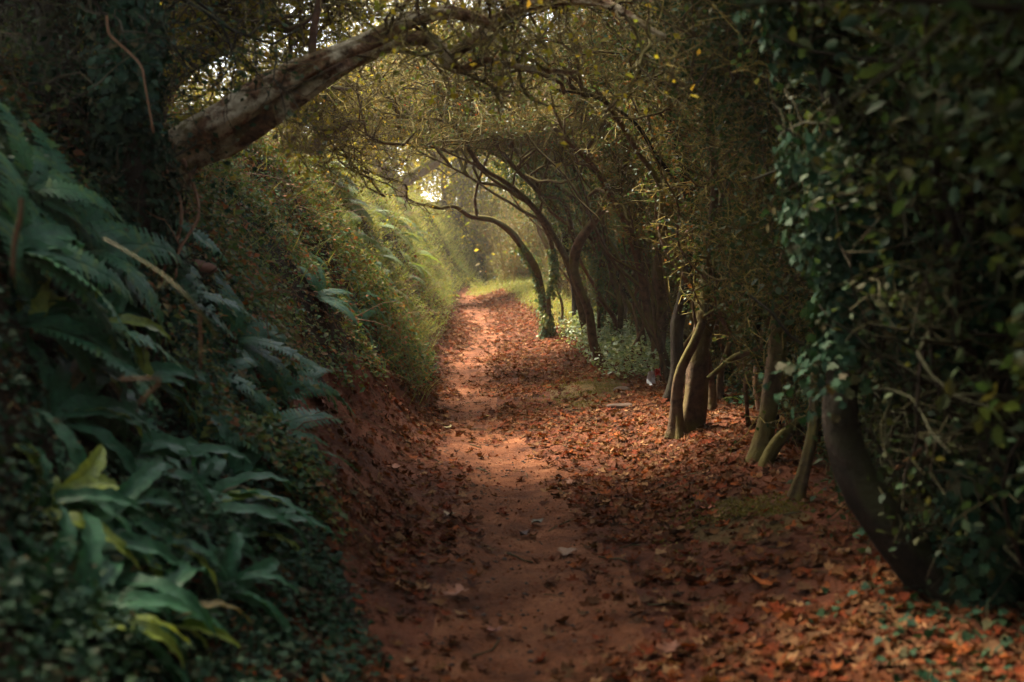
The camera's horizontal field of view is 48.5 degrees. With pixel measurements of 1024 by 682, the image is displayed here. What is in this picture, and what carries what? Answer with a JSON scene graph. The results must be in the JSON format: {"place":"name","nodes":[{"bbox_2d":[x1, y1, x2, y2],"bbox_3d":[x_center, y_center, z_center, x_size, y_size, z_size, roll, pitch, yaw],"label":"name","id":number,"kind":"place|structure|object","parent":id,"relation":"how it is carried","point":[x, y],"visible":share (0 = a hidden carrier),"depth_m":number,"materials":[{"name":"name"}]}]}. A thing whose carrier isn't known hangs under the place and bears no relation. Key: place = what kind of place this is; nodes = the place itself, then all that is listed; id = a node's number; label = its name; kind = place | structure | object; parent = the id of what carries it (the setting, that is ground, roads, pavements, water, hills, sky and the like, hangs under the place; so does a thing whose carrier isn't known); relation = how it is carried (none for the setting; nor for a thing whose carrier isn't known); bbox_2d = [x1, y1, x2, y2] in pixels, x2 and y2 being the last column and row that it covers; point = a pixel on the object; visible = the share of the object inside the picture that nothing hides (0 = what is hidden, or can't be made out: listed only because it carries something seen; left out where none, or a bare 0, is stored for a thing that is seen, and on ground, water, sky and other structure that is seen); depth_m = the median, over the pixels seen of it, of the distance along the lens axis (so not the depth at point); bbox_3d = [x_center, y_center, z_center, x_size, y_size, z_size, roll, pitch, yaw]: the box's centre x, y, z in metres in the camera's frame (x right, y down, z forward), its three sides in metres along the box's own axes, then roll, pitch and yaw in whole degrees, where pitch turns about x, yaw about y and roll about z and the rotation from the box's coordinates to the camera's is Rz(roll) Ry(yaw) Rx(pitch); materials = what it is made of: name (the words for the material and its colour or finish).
{"place":"outdoors","nodes":[
{"label":"outdoors","id":0,"kind":"place"},
{"bbox_2d":[0,107,952,681],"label":"ground","id":1,"kind":"structure","parent":0,"point":[10,441],"depth_m":4.58,"materials":[{"name":"plant"}]},
{"bbox_2d":[11,198,22,277],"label":"dry stem","id":2,"kind":"object","parent":1,"relation":"on","point":[16,234],"visible":1,"depth_m":2.88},
{"bbox_2d":[0,102,129,255],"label":"fern","id":3,"kind":"object","parent":1,"relation":"on","point":[45,180],"visible":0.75,"depth_m":4.56,"materials":[{"name":"plant"}]},
{"bbox_2d":[0,152,140,392],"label":"fern","id":4,"kind":"object","parent":1,"relation":"on","point":[45,245],"visible":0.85,"depth_m":4.21,"materials":[{"name":"plant"}]},
{"bbox_2d":[0,501,156,666],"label":"fern","id":5,"kind":"object","parent":1,"relation":"on","point":[67,525],"visible":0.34,"depth_m":3.20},
{"bbox_2d":[19,439,144,569],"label":"fern","id":6,"kind":"object","parent":1,"relation":"on","point":[86,484],"visible":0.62,"depth_m":3.59,"materials":[{"name":"plant"}]},
{"bbox_2d":[22,337,153,483],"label":"fern","id":7,"kind":"object","parent":1,"relation":"on","point":[75,396],"visible":0.73,"depth_m":4.04,"materials":[{"name":"plant"}]},
{"bbox_2d":[0,205,188,414],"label":"fern","id":8,"kind":"object","parent":1,"relation":"on","point":[59,320],"visible":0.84,"depth_m":4.10,"materials":[{"name":"plant"}]},
{"bbox_2d":[12,443,179,571],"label":"fern","id":9,"kind":"object","parent":1,"relation":"on","point":[137,541],"visible":0.34,"depth_m":3.61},
{"bbox_2d":[26,119,183,361],"bbox_3d":[-1.880,-0.396,5.046,0.816,1.150,0.753,0,4,0],"label":"fern","id":10,"kind":"object","parent":1,"relation":"on","point":[118,261],"visible":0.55,"depth_m":4.89,"materials":[{"name":"plant"}]},
{"bbox_2d":[5,509,208,681],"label":"fern","id":11,"kind":"object","parent":1,"relation":"on","point":[93,536],"visible":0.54,"depth_m":3.32,"materials":[{"name":"plant"}]},
{"bbox_2d":[54,337,159,418],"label":"fern","id":12,"kind":"object","parent":1,"relation":"on","point":[96,364],"visible":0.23,"depth_m":4.28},
{"bbox_2d":[32,407,184,571],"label":"fern","id":13,"kind":"object","parent":1,"relation":"on","point":[137,488],"visible":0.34,"depth_m":3.79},
{"bbox_2d":[85,271,170,358],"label":"fern","id":14,"kind":"object","parent":1,"relation":"on","point":[128,313],"visible":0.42,"depth_m":4.74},
{"bbox_2d":[0,0,260,294],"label":"ivy column","id":15,"kind":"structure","parent":1,"relation":"on","point":[144,159],"depth_m":5.25,"materials":[{"name":"green plant"}]},
{"bbox_2d":[105,15,154,133],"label":"vine","id":16,"kind":"object","parent":15,"relation":"attached to","point":[130,54],"visible":1,"depth_m":4.93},
{"bbox_2d":[165,158,222,286],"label":"vine","id":17,"kind":"object","parent":15,"relation":"attached to","point":[197,216],"visible":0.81,"depth_m":5.58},
{"bbox_2d":[48,360,219,529],"bbox_3d":[-1.456,0.436,4.308,0.761,0.790,0.509,0,4,0],"label":"fern","id":18,"kind":"object","parent":1,"relation":"on","point":[162,440],"visible":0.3,"depth_m":4.21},
{"bbox_2d":[112,323,200,441],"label":"fern","id":19,"kind":"object","parent":1,"relation":"on","point":[165,372],"visible":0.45,"depth_m":4.89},
{"bbox_2d":[111,533,217,642],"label":"fern","id":20,"kind":"object","parent":1,"relation":"on","point":[130,574],"visible":0.35,"depth_m":3.52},
{"bbox_2d":[108,474,230,609],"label":"fern","id":21,"kind":"object","parent":1,"relation":"on","point":[184,546],"visible":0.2,"depth_m":3.84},
{"bbox_2d":[0,0,361,211],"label":"tree foliage","id":22,"kind":"object","parent":1,"relation":"on","point":[55,88],"visible":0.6,"depth_m":5.40,"materials":[{"name":"green plant"}]},
{"bbox_2d":[157,204,229,264],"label":"fern","id":23,"kind":"object","parent":1,"relation":"on","point":[200,237],"visible":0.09,"depth_m":5.64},
{"bbox_2d":[133,409,254,484],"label":"fern","id":24,"kind":"object","parent":1,"relation":"on","point":[195,448],"visible":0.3,"depth_m":4.62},
{"bbox_2d":[0,68,393,681],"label":"ivy carpet","id":25,"kind":"object","parent":1,"relation":"on","point":[37,640],"visible":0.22,"depth_m":3.86,"materials":[{"name":"green plant"}]},
{"bbox_2d":[144,554,252,656],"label":"fern","id":26,"kind":"object","parent":1,"relation":"on","point":[183,574],"visible":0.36,"depth_m":3.62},
{"bbox_2d":[198,313,202,367],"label":"dry stem","id":27,"kind":"object","parent":1,"relation":"on","point":[200,339],"visible":0.94,"depth_m":3.10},
{"bbox_2d":[103,238,220,357],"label":"straw stem","id":28,"kind":"object","parent":27,"relation":"attached to","point":[177,287],"visible":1,"depth_m":3.05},
{"bbox_2d":[149,232,259,366],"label":"fern","id":29,"kind":"object","parent":1,"relation":"on","point":[188,278],"visible":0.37,"depth_m":5.67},
{"bbox_2d":[0,44,440,544],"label":"bank undergrowth","id":30,"kind":"object","parent":1,"relation":"on","point":[233,246],"visible":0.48,"depth_m":7.74,"materials":[{"name":"green plant"}]},
{"bbox_2d":[149,450,295,563],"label":"fern","id":31,"kind":"object","parent":1,"relation":"on","point":[247,550],"visible":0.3,"depth_m":4.23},
{"bbox_2d":[0,52,448,556],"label":"caught leaves","id":32,"kind":"object","parent":1,"relation":"on","point":[296,390],"visible":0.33,"depth_m":8.13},
{"bbox_2d":[173,289,275,415],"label":"fern","id":33,"kind":"object","parent":1,"relation":"on","point":[239,362],"visible":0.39,"depth_m":5.68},
{"bbox_2d":[173,369,292,483],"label":"fern","id":34,"kind":"object","parent":1,"relation":"on","point":[203,420],"visible":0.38,"depth_m":5.10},
{"bbox_2d":[21,0,458,223],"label":"tree foliage","id":35,"kind":"object","parent":1,"relation":"on","point":[222,5],"visible":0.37,"depth_m":6.96,"materials":[{"name":"green plant"}]},
{"bbox_2d":[0,31,480,523],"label":"bramble stems","id":36,"kind":"object","parent":1,"relation":"on","point":[242,218],"visible":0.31,"depth_m":9.58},
{"bbox_2d":[165,447,319,547],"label":"fern","id":37,"kind":"object","parent":1,"relation":"on","point":[213,466],"visible":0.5,"depth_m":4.61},
{"bbox_2d":[186,520,300,645],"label":"fern","id":38,"kind":"object","parent":1,"relation":"on","point":[250,577],"visible":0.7,"depth_m":4.00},
{"bbox_2d":[199,411,304,504],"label":"fern","id":39,"kind":"object","parent":1,"relation":"on","point":[253,457],"visible":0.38,"depth_m":5.03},
{"bbox_2d":[191,149,327,264],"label":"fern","id":40,"kind":"object","parent":1,"relation":"on","point":[266,182],"visible":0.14,"depth_m":10.39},
{"bbox_2d":[214,265,317,400],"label":"fern","id":41,"kind":"object","parent":1,"relation":"on","point":[250,343],"visible":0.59,"depth_m":6.08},
{"bbox_2d":[231,488,340,572],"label":"fern","id":42,"kind":"object","parent":1,"relation":"on","point":[288,514],"visible":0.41,"depth_m":4.60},
{"bbox_2d":[231,386,342,468],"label":"fern","id":43,"kind":"object","parent":1,"relation":"on","point":[302,416],"visible":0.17,"depth_m":5.83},
{"bbox_2d":[175,0,419,108],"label":"tree foliage","id":44,"kind":"object","parent":1,"relation":"on","point":[313,18],"visible":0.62,"depth_m":6.43,"materials":[{"name":"green plant"}]},
{"bbox_2d":[255,356,339,423],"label":"fern","id":45,"kind":"object","parent":1,"relation":"on","point":[268,384],"visible":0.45,"depth_m":6.23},
{"bbox_2d":[281,349,355,416],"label":"fern","id":46,"kind":"object","parent":1,"relation":"on","point":[312,373],"visible":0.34,"depth_m":7.01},
{"bbox_2d":[174,0,470,247],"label":"pale tree","id":47,"kind":"object","parent":1,"relation":"on","point":[337,127],"visible":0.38,"depth_m":12.56,"materials":[{"name":"green plant"}]},
{"bbox_2d":[300,266,358,325],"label":"fern","id":48,"kind":"object","parent":1,"relation":"on","point":[324,296],"visible":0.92,"depth_m":9.07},
{"bbox_2d":[70,87,596,406],"bbox_3d":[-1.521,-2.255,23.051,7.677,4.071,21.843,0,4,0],"label":"sunny bank undergrowth","id":49,"kind":"object","parent":1,"relation":"on","point":[425,263],"visible":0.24,"depth_m":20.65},
{"bbox_2d":[327,181,373,224],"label":"fern","id":50,"kind":"object","parent":1,"relation":"on","point":[353,205],"visible":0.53,"depth_m":15.72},
{"bbox_2d":[274,62,506,207],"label":"tree","id":51,"kind":"object","parent":1,"relation":"on","point":[428,166],"visible":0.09,"depth_m":26.46,"materials":[{"name":"green plant"}]},
{"bbox_2d":[166,0,632,202],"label":"tree","id":52,"kind":"object","parent":1,"relation":"on","point":[264,120],"visible":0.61,"depth_m":6.05,"materials":[{"name":"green plant"}]},
{"bbox_2d":[358,0,529,202],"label":"distant tree","id":53,"kind":"object","parent":1,"relation":"on","point":[441,188],"visible":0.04,"depth_m":40.32,"materials":[{"name":"green plant"}]},
{"bbox_2d":[394,21,493,221],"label":"distant tree","id":54,"kind":"object","parent":1,"relation":"on","point":[456,164],"visible":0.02,"depth_m":38.04,"materials":[{"name":"green plant"}]},
{"bbox_2d":[162,0,743,182],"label":"tree","id":55,"kind":"object","parent":1,"relation":"on","point":[386,31],"visible":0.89,"depth_m":5.84,"materials":[{"name":"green plant"}]},
{"bbox_2d":[415,156,512,214],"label":"distant tree","id":56,"kind":"object","parent":1,"relation":"on","point":[478,171],"depth_m":38.79,"materials":[{"name":"green plant"}]},
{"bbox_2d":[438,161,525,280],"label":"distant tree","id":57,"kind":"object","parent":1,"relation":"on","point":[478,203],"visible":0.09,"depth_m":36.04,"materials":[{"name":"green plant"}]},
{"bbox_2d":[459,187,509,283],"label":"thicket bush","id":58,"kind":"object","parent":1,"relation":"on","point":[488,252],"visible":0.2,"depth_m":35.91,"materials":[{"name":"green plant"}]},
{"bbox_2d":[451,128,633,326],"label":"hedge tree","id":59,"kind":"object","parent":1,"relation":"on","point":[588,252],"visible":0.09,"depth_m":16.86,"materials":[{"name":"green plant"}]},
{"bbox_2d":[516,184,587,286],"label":"thicket bush","id":60,"kind":"object","parent":1,"relation":"on","point":[545,265],"visible":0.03,"depth_m":27.32,"materials":[{"name":"green plant"}]},
{"bbox_2d":[490,91,718,355],"bbox_3d":[1.379,-1.610,14.876,4.177,4.431,3.415,0,4,0],"label":"hedge tree","id":61,"kind":"object","parent":1,"relation":"on","point":[563,190],"visible":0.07,"depth_m":14.80,"materials":[{"name":"green plant"}]},
{"bbox_2d":[575,26,742,390],"bbox_3d":[1.540,-1.378,10.866,1.794,4.256,1.987,-1,4,-21],"label":"tree","id":62,"kind":"object","parent":1,"relation":"on","point":[737,363],"visible":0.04,"depth_m":10.83,"materials":[{"name":"brown plant"}]},
{"bbox_2d":[604,137,729,338],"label":"thin stem","id":63,"kind":"object","parent":1,"relation":"on","point":[686,336],"visible":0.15,"depth_m":12.05,"materials":[{"name":"brown plant"}]},
{"bbox_2d":[544,12,795,379],"bbox_3d":[1.962,-1.521,12.514,3.351,5.260,3.324,0,4,0],"label":"hedge tree","id":64,"kind":"object","parent":1,"relation":"on","point":[715,356],"visible":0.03,"depth_m":12.13,"materials":[{"name":"green plant"}]},
{"bbox_2d":[601,87,747,386],"bbox_3d":[1.913,-0.929,11.516,1.890,3.242,1.428,3,5,39],"label":"thin stem","id":65,"kind":"object","parent":1,"relation":"on","point":[721,342],"visible":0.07,"depth_m":11.29,"materials":[{"name":"brown plant"}]},
{"bbox_2d":[623,331,1023,681],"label":"hollow ivy","id":66,"kind":"object","parent":1,"relation":"on","point":[1005,642],"visible":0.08,"depth_m":3.98,"materials":[{"name":"green plant"}]},
{"bbox_2d":[643,0,1023,451],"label":"canopy tree","id":67,"kind":"object","parent":1,"relation":"on","point":[765,241],"visible":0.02,"depth_m":5.99,"materials":[{"name":"green plant"}]},
{"bbox_2d":[730,0,1023,518],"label":"canopy tree","id":68,"kind":"object","parent":1,"relation":"on","point":[955,70],"visible":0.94,"depth_m":2.85,"materials":[{"name":"green plant"}]},
{"bbox_2d":[733,0,1023,604],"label":"ivy tree","id":69,"kind":"object","parent":1,"relation":"on","point":[853,465],"visible":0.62,"depth_m":4.34,"materials":[{"name":"green plant"}]},
{"bbox_2d":[742,0,1023,496],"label":"canopy tree","id":70,"kind":"object","parent":1,"relation":"on","point":[928,108],"visible":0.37,"depth_m":3.43,"materials":[{"name":"green plant"}]},
{"bbox_2d":[374,291,653,681],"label":"path","id":71,"kind":"structure","parent":0,"point":[551,611],"depth_m":5.39,"materials":[{"name":"soil"}]},
{"bbox_2d":[295,352,734,681],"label":"grit","id":72,"kind":"object","parent":71,"relation":"on","point":[484,615],"visible":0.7,"depth_m":5.54,"materials":[{"name":"brown stone"}]},
{"bbox_2d":[117,250,1021,681],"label":"dead twigs","id":73,"kind":"object","parent":71,"relation":"on","point":[607,536],"visible":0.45,"depth_m":5.87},
{"bbox_2d":[287,285,1023,681],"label":"soil ground","id":74,"kind":"structure","parent":0,"point":[401,629],"depth_m":5.81,"materials":[{"name":"soil"}]},
{"bbox_2d":[305,26,561,339],"bbox_3d":[-1.136,-1.962,15.618,4.698,4.462,3.308,-1,4,-14],"label":"tree","id":75,"kind":"object","parent":74,"relation":"on","point":[547,323],"visible":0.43,"depth_m":16.72,"materials":[{"name":"green plant"}]},
{"bbox_2d":[248,0,641,339],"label":"tree","id":76,"kind":"object","parent":74,"relation":"on","point":[430,89],"visible":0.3,"depth_m":13.14,"materials":[{"name":"green plant"}]},
{"bbox_2d":[408,22,587,328],"bbox_3d":[0.173,-2.438,16.109,2.605,5.056,3.644,4,5,45],"label":"tree","id":77,"kind":"object","parent":74,"relation":"on","point":[574,307],"visible":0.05,"depth_m":16.35,"materials":[{"name":"green plant"}]},
{"bbox_2d":[475,177,530,283],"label":"thicket bush","id":78,"kind":"object","parent":74,"relation":"on","point":[504,206],"visible":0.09,"depth_m":33.15,"materials":[{"name":"green plant"}]},
{"bbox_2d":[464,186,548,288],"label":"thicket bush","id":79,"kind":"object","parent":74,"relation":"on","point":[515,263],"visible":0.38,"depth_m":28.83,"materials":[{"name":"green plant"}]},
{"bbox_2d":[0,130,1023,681],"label":"leaf litter","id":80,"kind":"object","parent":74,"relation":"on","point":[782,640],"visible":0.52,"depth_m":5.73,"materials":[{"name":"brown plant"}]},
{"bbox_2d":[478,153,595,300],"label":"hedge tree","id":81,"kind":"object","parent":74,"relation":"on","point":[564,284],"visible":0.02,"depth_m":22.31,"materials":[{"name":"brown plant"}]},
{"bbox_2d":[443,75,662,380],"bbox_3d":[0.268,-1.095,11.888,2.252,3.593,1.507,2,4,30],"label":"thin stem","id":82,"kind":"object","parent":74,"relation":"on","point":[512,131],"visible":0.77,"depth_m":12.01,"materials":[{"name":"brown plant"}]},
{"bbox_2d":[469,83,646,345],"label":"tree","id":83,"kind":"object","parent":74,"relation":"on","point":[626,302],"visible":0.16,"depth_m":13.77,"materials":[{"name":"brown plant"}]},
{"bbox_2d":[488,74,641,345],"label":"slender tree","id":84,"kind":"object","parent":74,"relation":"on","point":[599,270],"visible":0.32,"depth_m":14.66,"materials":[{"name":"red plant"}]},
{"bbox_2d":[518,102,625,349],"bbox_3d":[0.572,-1.404,14.547,1.353,3.569,1.454,3,5,36],"label":"thin stem","id":85,"kind":"object","parent":74,"relation":"on","point":[620,319],"visible":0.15,"depth_m":14.72,"materials":[{"name":"brown plant"}]},
{"bbox_2d":[474,9,689,368],"bbox_3d":[1.011,-1.745,12.081,2.875,4.669,2.529,-1,4,-19],"label":"tree","id":86,"kind":"object","parent":74,"relation":"on","point":[581,238],"visible":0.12,"depth_m":12.43,"materials":[{"name":"green plant"}]},
{"bbox_2d":[414,0,753,401],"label":"tree","id":87,"kind":"object","parent":74,"relation":"on","point":[677,323],"visible":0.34,"depth_m":9.65,"materials":[{"name":"green plant"}]},
{"bbox_2d":[515,89,657,342],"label":"slender tree","id":88,"kind":"object","parent":74,"relation":"on","point":[633,271],"visible":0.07,"depth_m":14.27,"materials":[{"name":"brown plant"}]},
{"bbox_2d":[541,138,634,346],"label":"slender tree","id":89,"kind":"object","parent":74,"relation":"on","point":[599,311],"visible":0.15,"depth_m":15.10,"materials":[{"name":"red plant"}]},
{"bbox_2d":[504,9,682,375],"bbox_3d":[1.230,-1.730,12.187,2.472,4.676,3.326,1,4,15],"label":"tree","id":90,"kind":"object","parent":74,"relation":"on","point":[625,216],"visible":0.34,"depth_m":11.94,"materials":[{"name":"green plant"}]},
{"bbox_2d":[558,103,650,358],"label":"thin stem","id":91,"kind":"object","parent":74,"relation":"on","point":[633,304],"visible":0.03,"depth_m":13.41,"materials":[{"name":"brown plant"}]},
{"bbox_2d":[567,151,650,341],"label":"thin stem","id":92,"kind":"object","parent":74,"relation":"on","point":[630,278],"visible":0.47,"depth_m":13.24,"materials":[{"name":"brown plant"}]},
{"bbox_2d":[563,163,668,382],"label":"thin stem","id":93,"kind":"object","parent":74,"relation":"on","point":[665,369],"visible":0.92,"depth_m":11.81,"materials":[{"name":"brown plant"}]},
{"bbox_2d":[531,3,716,411],"bbox_3d":[0.810,-1.054,9.615,1.420,3.936,1.831,2,4,31],"label":"tree","id":94,"kind":"object","parent":74,"relation":"on","point":[712,398],"visible":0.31,"depth_m":9.78,"materials":[{"name":"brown plant"}]},
{"bbox_2d":[552,309,712,379],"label":"pale ground leaves","id":95,"kind":"object","parent":74,"relation":"on","point":[616,345],"visible":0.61,"depth_m":13.67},
{"bbox_2d":[622,185,682,364],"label":"thin stem","id":96,"kind":"object","parent":74,"relation":"on","point":[642,328],"visible":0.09,"depth_m":13.20,"materials":[{"name":"brown plant"}]},
{"bbox_2d":[514,353,858,582],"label":"moss tufts","id":97,"kind":"object","parent":74,"relation":"on","point":[741,513],"visible":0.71,"depth_m":6.33,"materials":[{"name":"green plant"}]},
{"bbox_2d":[573,0,809,438],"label":"tree","id":98,"kind":"object","parent":74,"relation":"on","point":[689,412],"visible":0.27,"depth_m":8.76,"materials":[{"name":"green plant"}]},
{"bbox_2d":[641,129,749,427],"bbox_3d":[1.424,-0.367,8.681,0.868,2.484,0.226,1,4,21],"label":"thin stem","id":99,"kind":"object","parent":74,"relation":"on","point":[745,387],"visible":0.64,"depth_m":8.66,"materials":[{"name":"brown plant"}]},
{"bbox_2d":[605,0,805,424],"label":"slender tree","id":100,"kind":"object","parent":74,"relation":"on","point":[758,326],"visible":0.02,"depth_m":8.28,"materials":[{"name":"green plant"}]},
{"bbox_2d":[665,107,769,398],"bbox_3d":[2.055,-0.887,10.664,1.566,3.334,1.677,0,4,0],"label":"thin stem","id":101,"kind":"object","parent":74,"relation":"on","point":[720,382],"visible":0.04,"depth_m":10.58,"materials":[{"name":"brown plant"}]},
{"bbox_2d":[689,43,803,442],"bbox_3d":[1.911,-0.752,8.083,1.521,3.412,1.286,-4,5,-45],"label":"thin stem","id":102,"kind":"object","parent":74,"relation":"on","point":[798,433],"visible":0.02,"depth_m":7.96,"materials":[{"name":"brown plant"}]},
{"bbox_2d":[614,0,896,474],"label":"tree","id":103,"kind":"object","parent":74,"relation":"on","point":[766,445],"visible":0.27,"depth_m":7.30,"materials":[{"name":"green plant"}]},
{"bbox_2d":[722,133,799,419],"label":"thin stem","id":104,"kind":"object","parent":74,"relation":"on","point":[761,187],"visible":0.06,"depth_m":8.64,"materials":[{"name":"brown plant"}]},
{"bbox_2d":[598,0,939,501],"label":"tree","id":105,"kind":"object","parent":74,"relation":"on","point":[797,490],"visible":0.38,"depth_m":6.05,"materials":[{"name":"green plant"}]},
{"bbox_2d":[801,0,1023,619],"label":"ivy tree","id":106,"kind":"object","parent":74,"relation":"on","point":[959,485],"visible":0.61,"depth_m":4.10,"materials":[{"name":"green plant"}]},
{"bbox_2d":[545,370,814,546],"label":"mossy ground","id":107,"kind":"structure","parent":0,"point":[775,525],"depth_m":6.14,"materials":[{"name":"plant"}]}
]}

